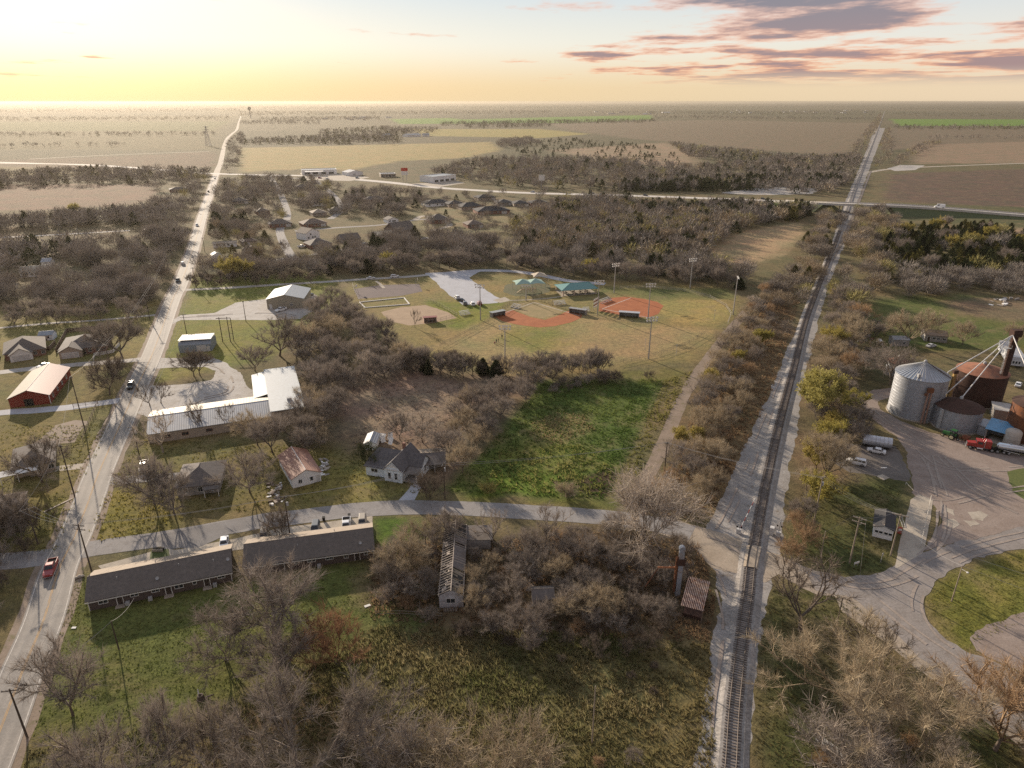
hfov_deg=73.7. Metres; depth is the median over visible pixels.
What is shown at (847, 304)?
bare tree
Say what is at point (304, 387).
bare tree
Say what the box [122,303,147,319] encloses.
bare tree
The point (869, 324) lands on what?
bare thicket tree
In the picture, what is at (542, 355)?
bare tree
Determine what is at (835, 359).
bare tree
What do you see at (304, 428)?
bare tree
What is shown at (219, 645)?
bare thicket tree
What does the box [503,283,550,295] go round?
wood chip bed
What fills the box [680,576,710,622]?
slatted shelter
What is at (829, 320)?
bare tree
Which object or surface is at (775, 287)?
bare thicket tree
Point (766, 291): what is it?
bare tree
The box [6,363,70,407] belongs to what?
red barn
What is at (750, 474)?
tyre track
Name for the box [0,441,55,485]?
house
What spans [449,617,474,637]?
bare thicket tree
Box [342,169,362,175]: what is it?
highway shop
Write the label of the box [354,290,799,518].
lot grass
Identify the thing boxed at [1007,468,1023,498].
grass island
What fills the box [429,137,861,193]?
woodland
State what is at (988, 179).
ground
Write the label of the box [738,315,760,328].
bare tree
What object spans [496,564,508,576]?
bare bush
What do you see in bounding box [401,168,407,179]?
pylon sign
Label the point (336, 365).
bare tree
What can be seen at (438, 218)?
suburban house
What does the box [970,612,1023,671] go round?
parking lot
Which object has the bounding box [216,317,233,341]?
frame pole
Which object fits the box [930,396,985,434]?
grain bin
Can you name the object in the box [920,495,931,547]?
guard rail
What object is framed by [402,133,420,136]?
distant barn
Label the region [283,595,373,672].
bare thicket tree
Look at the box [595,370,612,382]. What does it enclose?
bare thicket tree
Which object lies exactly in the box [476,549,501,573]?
bare thicket tree
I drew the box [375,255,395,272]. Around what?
bare tree
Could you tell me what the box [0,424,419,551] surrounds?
yard grass
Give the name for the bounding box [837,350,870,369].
bare thicket tree
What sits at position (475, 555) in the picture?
bare tree
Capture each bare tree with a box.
[0,434,72,494]
[0,486,35,533]
[0,624,108,716]
[1,310,24,323]
[3,299,41,318]
[24,303,53,323]
[26,706,190,767]
[28,296,54,309]
[42,303,72,323]
[54,303,72,317]
[63,306,87,321]
[73,310,148,357]
[74,355,131,395]
[77,297,97,312]
[85,304,108,320]
[87,298,103,315]
[88,318,136,351]
[108,449,175,505]
[111,296,129,310]
[116,297,140,315]
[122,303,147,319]
[127,408,174,452]
[127,687,196,767]
[129,298,147,311]
[132,458,196,516]
[133,383,159,405]
[154,379,175,402]
[163,692,245,767]
[166,348,212,375]
[181,351,215,374]
[181,398,204,425]
[181,651,429,767]
[184,272,199,284]
[191,279,199,286]
[198,271,204,281]
[200,447,279,492]
[202,272,216,281]
[213,277,227,286]
[214,403,239,420]
[214,546,330,643]
[217,270,224,277]
[222,407,276,444]
[223,270,241,281]
[232,608,324,685]
[233,344,274,370]
[242,413,290,452]
[249,275,260,283]
[250,313,305,357]
[268,409,316,439]
[274,271,290,282]
[284,334,320,357]
[286,268,297,277]
[286,416,323,438]
[289,320,322,342]
[290,382,321,395]
[291,269,303,279]
[292,413,328,438]
[294,348,314,362]
[295,361,337,381]
[295,388,318,400]
[296,326,324,351]
[298,377,317,386]
[299,313,325,333]
[299,388,331,401]
[300,370,315,386]
[300,395,332,422]
[301,272,316,281]
[302,294,327,315]
[302,296,323,309]
[302,408,336,434]
[305,302,329,321]
[305,424,333,447]
[306,352,329,364]
[306,361,340,388]
[307,382,322,395]
[309,395,338,422]
[310,263,331,275]
[313,335,342,360]
[314,307,332,318]
[315,327,333,345]
[316,385,345,417]
[317,333,347,345]
[319,347,345,361]
[320,256,339,266]
[320,285,346,301]
[321,293,335,304]
[324,301,344,320]
[325,358,351,385]
[326,385,351,409]
[327,354,350,372]
[328,341,351,354]
[331,294,350,308]
[332,252,358,268]
[335,307,353,320]
[336,298,351,311]
[337,293,353,304]
[338,366,371,387]
[341,337,377,363]
[344,258,364,274]
[346,301,367,315]
[346,318,363,335]
[347,320,377,339]
[350,349,375,370]
[351,310,366,318]
[354,251,376,263]
[356,312,379,331]
[356,332,378,341]
[358,361,385,382]
[364,351,402,377]
[365,251,383,264]
[365,338,382,349]
[366,341,392,357]
[368,255,383,270]
[372,315,395,339]
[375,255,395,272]
[378,326,398,341]
[379,410,413,439]
[380,335,400,351]
[385,350,409,373]
[386,253,406,271]
[391,251,407,268]
[393,347,414,370]
[398,409,442,442]
[401,252,418,267]
[404,356,425,369]
[405,258,420,267]
[410,308,421,323]
[412,344,431,358]
[420,350,445,367]
[421,253,436,266]
[425,249,449,267]
[425,505,466,544]
[426,426,466,453]
[429,349,450,370]
[431,353,447,374]
[437,424,462,446]
[438,357,460,375]
[439,249,459,267]
[442,399,470,420]
[443,348,460,359]
[445,436,479,472]
[446,353,468,371]
[446,416,464,430]
[449,246,469,262]
[449,403,481,430]
[450,358,472,376]
[451,351,481,369]
[451,388,489,416]
[453,382,481,405]
[454,250,472,264]
[461,249,477,264]
[463,381,485,396]
[466,356,486,374]
[466,423,490,446]
[468,508,508,542]
[468,545,483,560]
[469,402,495,425]
[470,254,484,264]
[472,413,501,435]
[473,382,498,406]
[480,587,500,604]
[484,253,501,265]
[485,374,509,390]
[486,351,513,365]
[487,392,515,418]
[493,379,519,395]
[496,359,513,374]
[504,250,511,265]
[506,251,530,269]
[508,251,530,267]
[509,351,529,367]
[509,356,533,376]
[511,377,537,402]
[514,375,533,394]
[515,363,547,383]
[519,354,543,370]
[524,256,537,266]
[526,356,536,370]
[531,255,554,272]
[531,349,547,366]
[532,500,575,544]
[536,357,557,372]
[541,362,564,381]
[543,538,569,557]
[546,255,558,270]
[546,353,556,367]
[548,350,570,366]
[550,575,578,593]
[551,353,567,372]
[559,256,571,274]
[559,257,585,273]
[563,352,581,368]
[564,358,579,372]
[569,354,587,369]
[577,350,587,365]
[580,260,599,277]
[580,357,593,372]
[581,606,603,624]
[584,345,602,364]
[584,351,600,370]
[593,355,606,367]
[595,258,614,277]
[595,260,607,274]
[598,348,614,370]
[599,453,724,565]
[616,261,641,280]
[616,262,627,274]
[626,523,646,538]
[634,262,650,277]
[635,264,654,280]
[645,592,679,618]
[650,265,660,277]
[652,535,669,544]
[665,263,689,281]
[671,265,680,282]
[673,559,697,584]
[679,270,694,284]
[684,395,708,408]
[688,261,714,281]
[693,388,719,404]
[705,263,732,282]
[708,266,726,285]
[710,359,732,376]
[714,384,727,394]
[715,340,731,349]
[718,355,746,372]
[719,404,742,420]
[720,271,739,287]
[720,372,739,388]
[732,329,744,342]
[736,372,752,381]
[737,603,943,716]
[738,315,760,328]
[747,295,762,304]
[752,302,767,314]
[758,289,773,296]
[765,547,867,632]
[770,296,784,308]
[783,492,820,525]
[791,466,820,489]
[802,424,867,484]
[803,354,837,370]
[804,400,834,425]
[807,337,844,356]
[816,333,841,345]
[819,339,853,352]
[820,369,844,392]
[820,430,852,451]
[821,311,842,324]
[821,355,840,367]
[822,635,1008,767]
[825,323,844,331]
[826,301,841,312]
[826,397,865,423]
[827,285,850,301]
[827,293,848,305]
[827,345,854,362]
[827,362,859,383]
[828,391,872,413]
[831,312,859,327]
[832,606,922,666]
[833,298,844,308]
[835,307,852,318]
[838,405,876,433]
[839,379,858,394]
[840,413,874,443]
[841,299,860,313]
[841,340,857,350]
[850,308,873,321]
[854,342,927,384]
[885,305,956,339]
[896,237,915,246]
[921,254,940,266]
[922,646,1023,751]
[938,228,957,241]
[939,215,955,224]
[944,318,985,344]
[963,238,981,248]
[978,221,993,227]
[978,661,1023,754]
[997,245,1023,257]
[1001,321,1023,340]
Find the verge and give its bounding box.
[5,163,735,198]
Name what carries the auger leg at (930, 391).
on the ground at (988, 179)
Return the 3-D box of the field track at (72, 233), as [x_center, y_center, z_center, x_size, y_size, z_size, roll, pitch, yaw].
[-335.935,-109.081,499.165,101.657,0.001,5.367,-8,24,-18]
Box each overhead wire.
[10,526,77,687]
[10,530,70,671]
[17,527,82,688]
[76,496,281,523]
[89,496,283,523]
[442,442,664,465]
[461,443,659,462]
[674,444,820,476]
[865,519,1022,573]
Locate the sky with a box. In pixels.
[0,0,1023,102]
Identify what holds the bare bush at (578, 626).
on the ground at (988, 179)
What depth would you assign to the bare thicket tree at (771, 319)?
294.34 m
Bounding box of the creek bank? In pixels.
[723,186,816,194]
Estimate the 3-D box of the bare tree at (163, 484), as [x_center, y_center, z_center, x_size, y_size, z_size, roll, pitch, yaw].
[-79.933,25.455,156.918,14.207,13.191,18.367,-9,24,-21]
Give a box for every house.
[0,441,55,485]
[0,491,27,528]
[2,336,45,362]
[57,334,110,358]
[84,543,232,610]
[169,187,186,191]
[231,197,248,203]
[239,237,257,245]
[242,522,374,574]
[254,208,269,214]
[267,218,291,227]
[278,446,321,487]
[295,184,308,189]
[299,218,326,227]
[303,238,331,248]
[309,209,326,215]
[312,199,323,205]
[327,206,344,213]
[364,442,429,483]
[365,196,383,201]
[421,199,446,206]
[429,214,449,223]
[438,522,492,611]
[445,200,462,206]
[456,202,483,209]
[462,220,482,227]
[473,194,495,200]
[473,206,509,214]
[495,199,511,205]
[511,200,529,206]
[527,199,547,205]
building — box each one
[19,265,47,277]
[40,258,54,265]
[146,366,303,443]
[210,251,221,258]
[212,240,236,247]
[296,227,319,240]
[337,232,360,243]
[383,216,397,222]
[384,220,413,231]
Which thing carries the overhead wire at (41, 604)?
attached to the utility pole at (79, 529)
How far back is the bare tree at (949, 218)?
514.60 m
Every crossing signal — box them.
[736,498,755,533]
[769,519,783,536]
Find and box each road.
[0,174,218,767]
[213,116,240,174]
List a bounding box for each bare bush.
[393,572,415,588]
[397,594,413,609]
[453,620,466,630]
[478,479,498,494]
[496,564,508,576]
[502,632,517,645]
[508,549,520,561]
[547,385,560,392]
[551,528,567,540]
[552,480,579,499]
[556,653,565,662]
[569,617,591,636]
[572,380,582,387]
[591,755,605,767]
[595,540,608,555]
[611,573,619,583]
[621,605,646,623]
[625,670,636,678]
[631,622,643,630]
[648,686,659,695]
[650,660,659,668]
[651,584,666,598]
[665,531,684,544]
[717,428,732,439]
[775,535,809,561]
[812,742,836,766]
[897,729,920,751]
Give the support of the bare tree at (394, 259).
on the ground at (988, 179)
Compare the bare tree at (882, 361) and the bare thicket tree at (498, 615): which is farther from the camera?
the bare tree at (882, 361)
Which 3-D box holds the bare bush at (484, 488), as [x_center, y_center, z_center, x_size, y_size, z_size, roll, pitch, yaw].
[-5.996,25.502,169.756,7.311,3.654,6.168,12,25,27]
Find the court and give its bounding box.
[354,284,421,298]
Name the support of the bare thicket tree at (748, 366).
on the ground at (988, 179)
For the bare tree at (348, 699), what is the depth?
93.47 m
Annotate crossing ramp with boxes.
[743,545,760,568]
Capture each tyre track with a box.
[180,365,228,406]
[194,362,233,403]
[707,536,738,546]
[711,589,723,726]
[715,349,791,528]
[716,571,726,594]
[727,391,779,521]
[819,537,1023,589]
[849,531,1022,583]
[866,407,943,554]
[867,403,951,576]
[880,601,988,677]
[880,608,927,644]
[897,422,987,494]
[901,428,1017,513]
[910,545,990,610]
[916,449,1006,471]
[920,550,997,647]
[927,461,938,544]
[930,485,1023,500]
[931,455,946,540]
[935,460,1023,468]
[958,490,1023,503]
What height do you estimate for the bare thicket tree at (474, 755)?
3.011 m
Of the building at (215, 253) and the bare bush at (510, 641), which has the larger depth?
the building at (215, 253)
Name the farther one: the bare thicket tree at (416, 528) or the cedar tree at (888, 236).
the cedar tree at (888, 236)
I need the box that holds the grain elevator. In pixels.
[925,329,1023,412]
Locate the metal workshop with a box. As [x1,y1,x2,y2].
[265,284,310,308]
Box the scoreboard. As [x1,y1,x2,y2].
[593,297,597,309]
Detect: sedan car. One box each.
[219,535,228,545]
[867,447,885,454]
[926,343,936,347]
[1014,381,1021,387]
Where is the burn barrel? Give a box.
[197,689,213,701]
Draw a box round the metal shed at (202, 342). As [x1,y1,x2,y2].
[178,333,216,352]
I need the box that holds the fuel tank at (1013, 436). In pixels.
[1002,428,1022,444]
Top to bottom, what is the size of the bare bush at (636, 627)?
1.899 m
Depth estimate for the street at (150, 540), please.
160.62 m
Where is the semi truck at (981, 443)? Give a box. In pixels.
[965,437,999,453]
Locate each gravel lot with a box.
[138,358,253,416]
[173,290,316,323]
[425,272,498,304]
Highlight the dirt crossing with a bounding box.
[658,517,842,595]
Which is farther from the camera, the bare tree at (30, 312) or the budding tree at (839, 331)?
the bare tree at (30, 312)
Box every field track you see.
[0,314,154,328]
[3,162,89,165]
[4,230,129,237]
[37,151,209,158]
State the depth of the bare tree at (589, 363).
239.91 m
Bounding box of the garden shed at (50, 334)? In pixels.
[37,330,56,340]
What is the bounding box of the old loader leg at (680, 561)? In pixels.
[645,545,699,602]
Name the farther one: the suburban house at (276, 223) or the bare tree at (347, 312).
the suburban house at (276, 223)
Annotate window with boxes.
[97,598,108,604]
[174,583,183,588]
[446,598,454,603]
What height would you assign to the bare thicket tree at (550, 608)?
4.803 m
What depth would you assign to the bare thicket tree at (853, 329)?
270.81 m
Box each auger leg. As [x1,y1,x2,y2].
[919,388,934,423]
[947,370,958,396]
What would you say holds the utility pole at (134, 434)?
on the ground at (988, 179)
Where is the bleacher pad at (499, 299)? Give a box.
[494,297,508,302]
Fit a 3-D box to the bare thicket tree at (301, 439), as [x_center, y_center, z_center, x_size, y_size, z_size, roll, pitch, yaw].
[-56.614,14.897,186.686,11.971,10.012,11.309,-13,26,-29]
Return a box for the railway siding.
[832,171,871,260]
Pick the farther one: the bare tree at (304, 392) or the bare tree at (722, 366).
the bare tree at (722, 366)
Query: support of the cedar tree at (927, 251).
on the ground at (988, 179)
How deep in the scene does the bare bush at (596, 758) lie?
100.16 m
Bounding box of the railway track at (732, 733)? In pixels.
[712,112,884,767]
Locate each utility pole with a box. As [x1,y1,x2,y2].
[1,688,28,738]
[19,506,38,543]
[58,445,75,497]
[70,376,85,431]
[73,524,91,570]
[110,621,119,649]
[128,426,138,451]
[281,496,289,532]
[441,461,445,498]
[591,686,595,742]
[627,573,631,623]
[663,442,668,475]
[814,476,824,521]
[849,516,866,562]
[890,513,908,555]
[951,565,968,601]
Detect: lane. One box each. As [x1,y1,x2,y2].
[185,274,427,290]
[439,269,604,284]
[629,311,748,514]
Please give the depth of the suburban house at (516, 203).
632.14 m
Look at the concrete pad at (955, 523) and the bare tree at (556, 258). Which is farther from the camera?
the bare tree at (556, 258)
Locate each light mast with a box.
[475,284,484,319]
[499,325,510,354]
[594,280,603,313]
[612,263,619,292]
[646,283,655,318]
[646,317,657,358]
[689,258,696,287]
[732,276,738,314]
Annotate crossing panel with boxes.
[747,545,760,567]
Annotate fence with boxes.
[46,340,55,350]
[55,326,96,351]
[59,400,97,441]
[93,343,119,360]
[375,610,441,615]
[431,301,457,322]
[440,317,491,343]
[502,295,578,312]
[580,313,643,322]
[616,333,703,362]
[620,285,730,321]
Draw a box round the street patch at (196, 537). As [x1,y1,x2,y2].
[156,511,281,548]
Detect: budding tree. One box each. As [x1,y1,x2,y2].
[66,202,79,209]
[213,253,254,280]
[377,251,397,269]
[580,258,598,274]
[671,425,691,443]
[688,424,706,439]
[703,367,720,378]
[730,349,747,360]
[752,328,775,344]
[795,365,862,412]
[797,466,850,501]
[801,435,831,468]
[811,418,851,439]
[819,407,856,426]
[820,324,851,342]
[845,387,873,406]
[897,222,915,230]
[929,217,946,224]
[945,233,964,248]
[961,230,987,241]
[983,224,1001,234]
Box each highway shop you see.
[301,168,336,174]
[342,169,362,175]
[379,172,395,176]
[419,173,455,182]
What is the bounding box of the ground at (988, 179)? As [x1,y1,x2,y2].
[0,103,1023,767]
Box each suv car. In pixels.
[126,380,134,388]
[259,526,269,536]
[310,519,319,530]
[358,513,366,523]
[848,457,866,466]
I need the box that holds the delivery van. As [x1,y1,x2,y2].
[934,204,945,207]
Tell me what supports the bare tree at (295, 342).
on the ground at (988, 179)
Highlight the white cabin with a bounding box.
[888,335,910,345]
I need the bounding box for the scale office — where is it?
[872,508,896,540]
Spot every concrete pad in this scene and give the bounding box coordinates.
[943,507,954,515]
[947,519,959,527]
[963,520,978,525]
[968,511,987,520]
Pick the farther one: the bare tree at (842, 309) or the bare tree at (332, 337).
the bare tree at (842, 309)
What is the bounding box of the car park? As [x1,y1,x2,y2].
[830,443,910,480]
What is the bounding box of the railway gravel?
[690,128,884,767]
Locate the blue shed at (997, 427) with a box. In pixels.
[984,418,1013,444]
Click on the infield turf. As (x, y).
(535, 309)
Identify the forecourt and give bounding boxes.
[300,173,369,180]
[413,181,463,186]
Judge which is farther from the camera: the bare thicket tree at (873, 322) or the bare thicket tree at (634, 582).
the bare thicket tree at (873, 322)
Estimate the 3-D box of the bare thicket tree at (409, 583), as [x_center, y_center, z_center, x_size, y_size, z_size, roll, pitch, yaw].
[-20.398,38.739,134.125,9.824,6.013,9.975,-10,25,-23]
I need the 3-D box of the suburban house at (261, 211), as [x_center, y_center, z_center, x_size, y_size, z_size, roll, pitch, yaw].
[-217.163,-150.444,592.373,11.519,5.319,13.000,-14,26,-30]
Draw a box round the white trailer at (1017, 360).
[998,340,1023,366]
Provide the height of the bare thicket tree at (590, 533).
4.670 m
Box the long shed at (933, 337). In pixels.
[921,329,948,342]
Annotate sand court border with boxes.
[359,297,409,307]
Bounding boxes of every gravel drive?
[0,357,140,373]
[0,398,119,414]
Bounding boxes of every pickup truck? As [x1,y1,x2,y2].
[42,557,58,578]
[275,307,286,311]
[342,516,350,525]
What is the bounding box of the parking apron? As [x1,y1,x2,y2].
[99,516,372,568]
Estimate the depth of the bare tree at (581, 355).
248.23 m
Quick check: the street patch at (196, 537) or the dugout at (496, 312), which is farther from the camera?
the dugout at (496, 312)
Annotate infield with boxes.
[494,310,581,326]
[599,297,662,316]
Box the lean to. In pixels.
[976,418,990,436]
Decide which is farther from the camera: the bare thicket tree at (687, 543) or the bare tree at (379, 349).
the bare tree at (379, 349)
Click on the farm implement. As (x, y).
(965, 437)
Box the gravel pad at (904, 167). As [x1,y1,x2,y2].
[887,165,924,170]
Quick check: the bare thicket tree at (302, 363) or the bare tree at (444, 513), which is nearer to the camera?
the bare tree at (444, 513)
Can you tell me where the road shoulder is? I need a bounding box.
[0,174,219,767]
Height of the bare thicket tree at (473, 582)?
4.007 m
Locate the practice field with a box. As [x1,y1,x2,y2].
[381,305,455,324]
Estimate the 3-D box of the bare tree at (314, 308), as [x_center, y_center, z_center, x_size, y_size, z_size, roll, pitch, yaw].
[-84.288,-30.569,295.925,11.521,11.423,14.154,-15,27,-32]
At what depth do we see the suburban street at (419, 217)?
545.10 m
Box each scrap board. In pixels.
[44,498,71,511]
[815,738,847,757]
[876,474,888,479]
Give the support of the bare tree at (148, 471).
on the ground at (988, 179)
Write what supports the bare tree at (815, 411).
on the ground at (988, 179)
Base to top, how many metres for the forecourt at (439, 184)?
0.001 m
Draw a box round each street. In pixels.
[0,500,695,569]
[271,176,293,256]
[294,219,426,230]
[317,180,341,218]
[413,216,452,230]
[806,526,1023,732]
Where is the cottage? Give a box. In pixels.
[174,460,226,497]
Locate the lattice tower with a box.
[203,126,210,145]
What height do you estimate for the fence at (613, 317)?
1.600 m
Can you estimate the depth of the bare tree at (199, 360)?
240.64 m
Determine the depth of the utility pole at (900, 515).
144.02 m
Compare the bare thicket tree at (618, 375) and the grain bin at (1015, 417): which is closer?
the grain bin at (1015, 417)
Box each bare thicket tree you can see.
[0,499,32,513]
[0,507,21,531]
[0,514,31,538]
[0,538,12,561]
[0,566,13,587]
[12,534,37,553]
[13,501,58,532]
[171,597,272,698]
[253,504,297,536]
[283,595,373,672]
[284,391,321,416]
[287,421,327,450]
[294,357,321,376]
[311,313,349,338]
[312,311,342,332]
[315,381,343,393]
[325,736,353,762]
[336,703,465,767]
[342,337,364,352]
[348,440,381,465]
[359,696,504,767]
[365,524,433,577]
[368,582,397,605]
[370,554,407,588]
[370,735,392,762]
[373,537,405,560]
[384,567,429,595]
[389,338,413,353]
[391,516,427,542]
[392,344,414,367]
[399,540,421,558]
[406,469,453,500]
[408,555,437,573]
[411,513,446,536]
[411,561,443,592]
[413,581,437,599]
[416,547,439,560]
[416,603,439,623]
[418,523,452,550]
[424,704,574,767]
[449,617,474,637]
[451,581,490,616]
[454,562,492,587]
[464,579,486,598]
[464,745,487,765]
[475,600,514,635]
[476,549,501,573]
[481,613,508,634]
[484,572,506,589]
[487,547,503,560]
[492,534,516,551]
[492,594,555,634]
[496,570,534,603]
[498,555,540,583]
[504,541,549,574]
[505,525,542,548]
[506,603,525,617]
[509,532,551,558]
[516,625,547,650]
[521,615,546,637]
[523,563,547,585]
[525,543,561,575]
[528,593,557,628]
[530,518,559,544]
[536,554,569,580]
[548,577,598,611]
[551,550,574,571]
[551,590,587,617]
[553,531,579,554]
[554,534,580,558]
[557,375,572,384]
[558,628,578,644]
[559,520,587,542]
[563,563,595,590]
[567,532,610,563]
[567,578,619,621]
[570,560,599,579]
[573,531,597,551]
[578,372,594,384]
[579,568,616,595]
[580,628,610,658]
[582,526,592,535]
[582,620,604,634]
[590,368,609,381]
[590,577,626,606]
[593,520,607,533]
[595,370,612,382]
[595,520,632,549]
[596,548,622,570]
[597,595,632,621]
[601,536,644,563]
[602,506,629,531]
[602,608,633,632]
[603,544,642,571]
[608,370,623,381]
[614,532,639,555]
[617,636,637,656]
[618,570,649,595]
[623,589,641,606]
[624,744,643,765]
[629,554,656,578]
[631,591,664,614]
[631,626,663,655]
[633,535,653,551]
[633,539,665,566]
[639,556,674,589]
[642,370,655,377]
[648,477,673,488]
[648,611,674,633]
[650,542,671,560]
[657,466,682,481]
[658,437,698,467]
[660,485,681,500]
[668,451,718,479]
[668,482,707,517]
[670,532,701,558]
[678,432,715,461]
[685,378,719,399]
[685,471,720,497]
[687,405,717,425]
[689,411,717,434]
[692,438,737,465]
[694,462,728,485]
[696,370,723,385]
[703,359,720,369]
[704,425,725,439]
[705,394,740,411]
[705,405,738,430]
[706,436,731,455]
[707,347,730,363]
[711,329,738,347]
[724,324,747,339]
[725,355,735,367]
[726,377,754,396]
[727,339,743,352]
[731,329,765,347]
[733,388,760,407]
[736,304,757,318]
[737,328,754,337]
[737,376,754,389]
[740,362,759,375]
[741,341,756,353]
[745,344,767,360]
[746,301,756,312]
[750,317,772,328]
[752,323,780,338]
[755,292,773,301]
[756,342,767,348]
[757,283,773,291]
[758,280,776,292]
[758,303,777,311]
[763,315,778,325]
[765,310,778,317]
[770,283,786,292]
[781,520,827,547]
[784,679,944,767]
[786,508,824,533]
[816,717,848,744]
[824,739,883,767]
[830,360,865,377]
[834,318,877,345]
[837,310,869,325]
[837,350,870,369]
[837,696,894,738]
[839,337,856,347]
[841,330,868,346]
[844,317,876,334]
[847,300,882,318]
[847,350,875,367]
[850,347,868,354]
[863,728,914,763]
[864,338,888,349]
[864,346,876,355]
[867,322,887,337]
[870,318,885,328]
[875,323,895,334]
[877,315,899,327]
[927,730,978,765]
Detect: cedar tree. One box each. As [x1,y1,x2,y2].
[324,265,333,274]
[359,258,373,273]
[418,357,425,371]
[423,359,433,374]
[474,358,489,374]
[489,359,504,376]
[732,277,746,289]
[880,244,889,256]
[885,231,891,241]
[910,231,918,240]
[914,235,926,246]
[923,243,930,255]
[926,225,932,235]
[926,234,934,245]
[938,259,947,269]
[962,248,976,260]
[963,245,971,255]
[977,224,988,234]
[990,240,997,248]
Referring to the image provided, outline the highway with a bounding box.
[10,163,782,201]
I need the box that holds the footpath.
[500,296,562,300]
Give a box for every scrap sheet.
[380,435,385,442]
[388,437,393,444]
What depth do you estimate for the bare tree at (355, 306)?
302.42 m
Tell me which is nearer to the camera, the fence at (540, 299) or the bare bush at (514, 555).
the bare bush at (514, 555)
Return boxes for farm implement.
[956,435,970,441]
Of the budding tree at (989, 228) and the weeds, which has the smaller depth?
the weeds
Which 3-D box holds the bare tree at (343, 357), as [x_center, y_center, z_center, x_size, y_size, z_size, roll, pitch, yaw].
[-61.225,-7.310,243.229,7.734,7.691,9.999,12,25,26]
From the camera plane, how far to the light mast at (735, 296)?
308.86 m
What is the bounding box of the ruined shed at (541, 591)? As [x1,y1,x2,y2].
[530,585,554,606]
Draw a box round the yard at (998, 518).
[863,388,1023,550]
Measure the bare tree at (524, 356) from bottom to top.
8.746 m
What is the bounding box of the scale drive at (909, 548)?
[895,494,932,567]
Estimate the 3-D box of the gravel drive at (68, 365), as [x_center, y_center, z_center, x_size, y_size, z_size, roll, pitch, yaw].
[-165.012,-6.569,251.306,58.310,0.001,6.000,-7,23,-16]
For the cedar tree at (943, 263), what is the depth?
384.63 m
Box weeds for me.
[22,530,716,767]
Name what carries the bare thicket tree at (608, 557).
on the ground at (988, 179)
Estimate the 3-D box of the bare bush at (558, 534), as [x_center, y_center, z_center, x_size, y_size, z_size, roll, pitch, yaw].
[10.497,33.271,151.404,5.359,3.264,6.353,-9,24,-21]
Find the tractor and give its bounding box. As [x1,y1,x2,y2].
[941,428,958,439]
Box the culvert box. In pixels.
[151,547,163,551]
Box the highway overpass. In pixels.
[773,200,1023,219]
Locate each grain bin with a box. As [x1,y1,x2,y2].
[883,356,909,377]
[886,360,950,422]
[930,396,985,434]
[951,361,1010,409]
[1003,395,1023,445]
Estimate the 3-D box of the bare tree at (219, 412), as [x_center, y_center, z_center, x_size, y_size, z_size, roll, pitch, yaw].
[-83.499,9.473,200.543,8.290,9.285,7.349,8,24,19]
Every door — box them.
[12,354,30,361]
[23,398,34,405]
[61,352,79,358]
[116,595,123,604]
[165,585,172,594]
[196,345,206,351]
[203,577,210,585]
[284,562,289,569]
[354,552,360,559]
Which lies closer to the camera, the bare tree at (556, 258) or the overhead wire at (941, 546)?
the overhead wire at (941, 546)
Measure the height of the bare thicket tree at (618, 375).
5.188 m
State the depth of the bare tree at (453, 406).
203.83 m
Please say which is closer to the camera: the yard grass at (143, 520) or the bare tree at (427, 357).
the yard grass at (143, 520)
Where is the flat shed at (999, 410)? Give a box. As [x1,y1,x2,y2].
[989,401,1010,420]
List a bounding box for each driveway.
[30,463,83,476]
[110,472,178,484]
[399,483,419,499]
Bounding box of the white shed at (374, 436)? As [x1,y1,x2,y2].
[363,431,379,449]
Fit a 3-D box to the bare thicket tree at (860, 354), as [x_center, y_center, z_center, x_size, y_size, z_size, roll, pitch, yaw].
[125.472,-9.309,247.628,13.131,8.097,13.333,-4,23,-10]
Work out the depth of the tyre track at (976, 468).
182.12 m
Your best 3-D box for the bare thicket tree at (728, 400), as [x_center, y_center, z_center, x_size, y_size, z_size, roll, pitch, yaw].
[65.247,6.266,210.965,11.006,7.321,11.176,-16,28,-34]
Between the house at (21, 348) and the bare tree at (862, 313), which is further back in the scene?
the bare tree at (862, 313)
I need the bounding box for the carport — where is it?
[418,448,445,471]
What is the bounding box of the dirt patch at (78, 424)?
[34,420,87,443]
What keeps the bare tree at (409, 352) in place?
on the ground at (988, 179)
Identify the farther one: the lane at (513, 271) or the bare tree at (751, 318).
the lane at (513, 271)
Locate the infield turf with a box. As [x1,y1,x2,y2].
[506,302,562,317]
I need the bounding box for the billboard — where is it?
[539,175,544,188]
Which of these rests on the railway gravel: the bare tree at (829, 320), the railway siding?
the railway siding
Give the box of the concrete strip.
[834,595,1023,748]
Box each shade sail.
[512,279,529,288]
[528,278,545,289]
[530,272,547,276]
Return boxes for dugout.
[423,315,436,322]
[490,309,505,317]
[569,307,587,314]
[619,310,639,317]
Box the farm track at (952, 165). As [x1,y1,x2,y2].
[868,163,1023,172]
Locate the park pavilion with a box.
[554,282,597,295]
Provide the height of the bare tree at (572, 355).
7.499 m
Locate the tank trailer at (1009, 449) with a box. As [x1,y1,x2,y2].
[996,442,1023,454]
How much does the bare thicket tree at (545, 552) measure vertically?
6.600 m
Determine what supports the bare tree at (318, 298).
on the ground at (988, 179)
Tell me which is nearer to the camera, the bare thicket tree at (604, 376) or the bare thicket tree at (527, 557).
the bare thicket tree at (527, 557)
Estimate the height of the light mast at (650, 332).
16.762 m
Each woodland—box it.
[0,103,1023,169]
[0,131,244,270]
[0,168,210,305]
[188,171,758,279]
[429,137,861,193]
[500,188,820,263]
[762,201,1023,334]
[877,218,1023,283]
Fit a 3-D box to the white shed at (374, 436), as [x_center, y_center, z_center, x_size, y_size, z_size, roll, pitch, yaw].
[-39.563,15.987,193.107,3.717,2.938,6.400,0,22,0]
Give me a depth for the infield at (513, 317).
305.07 m

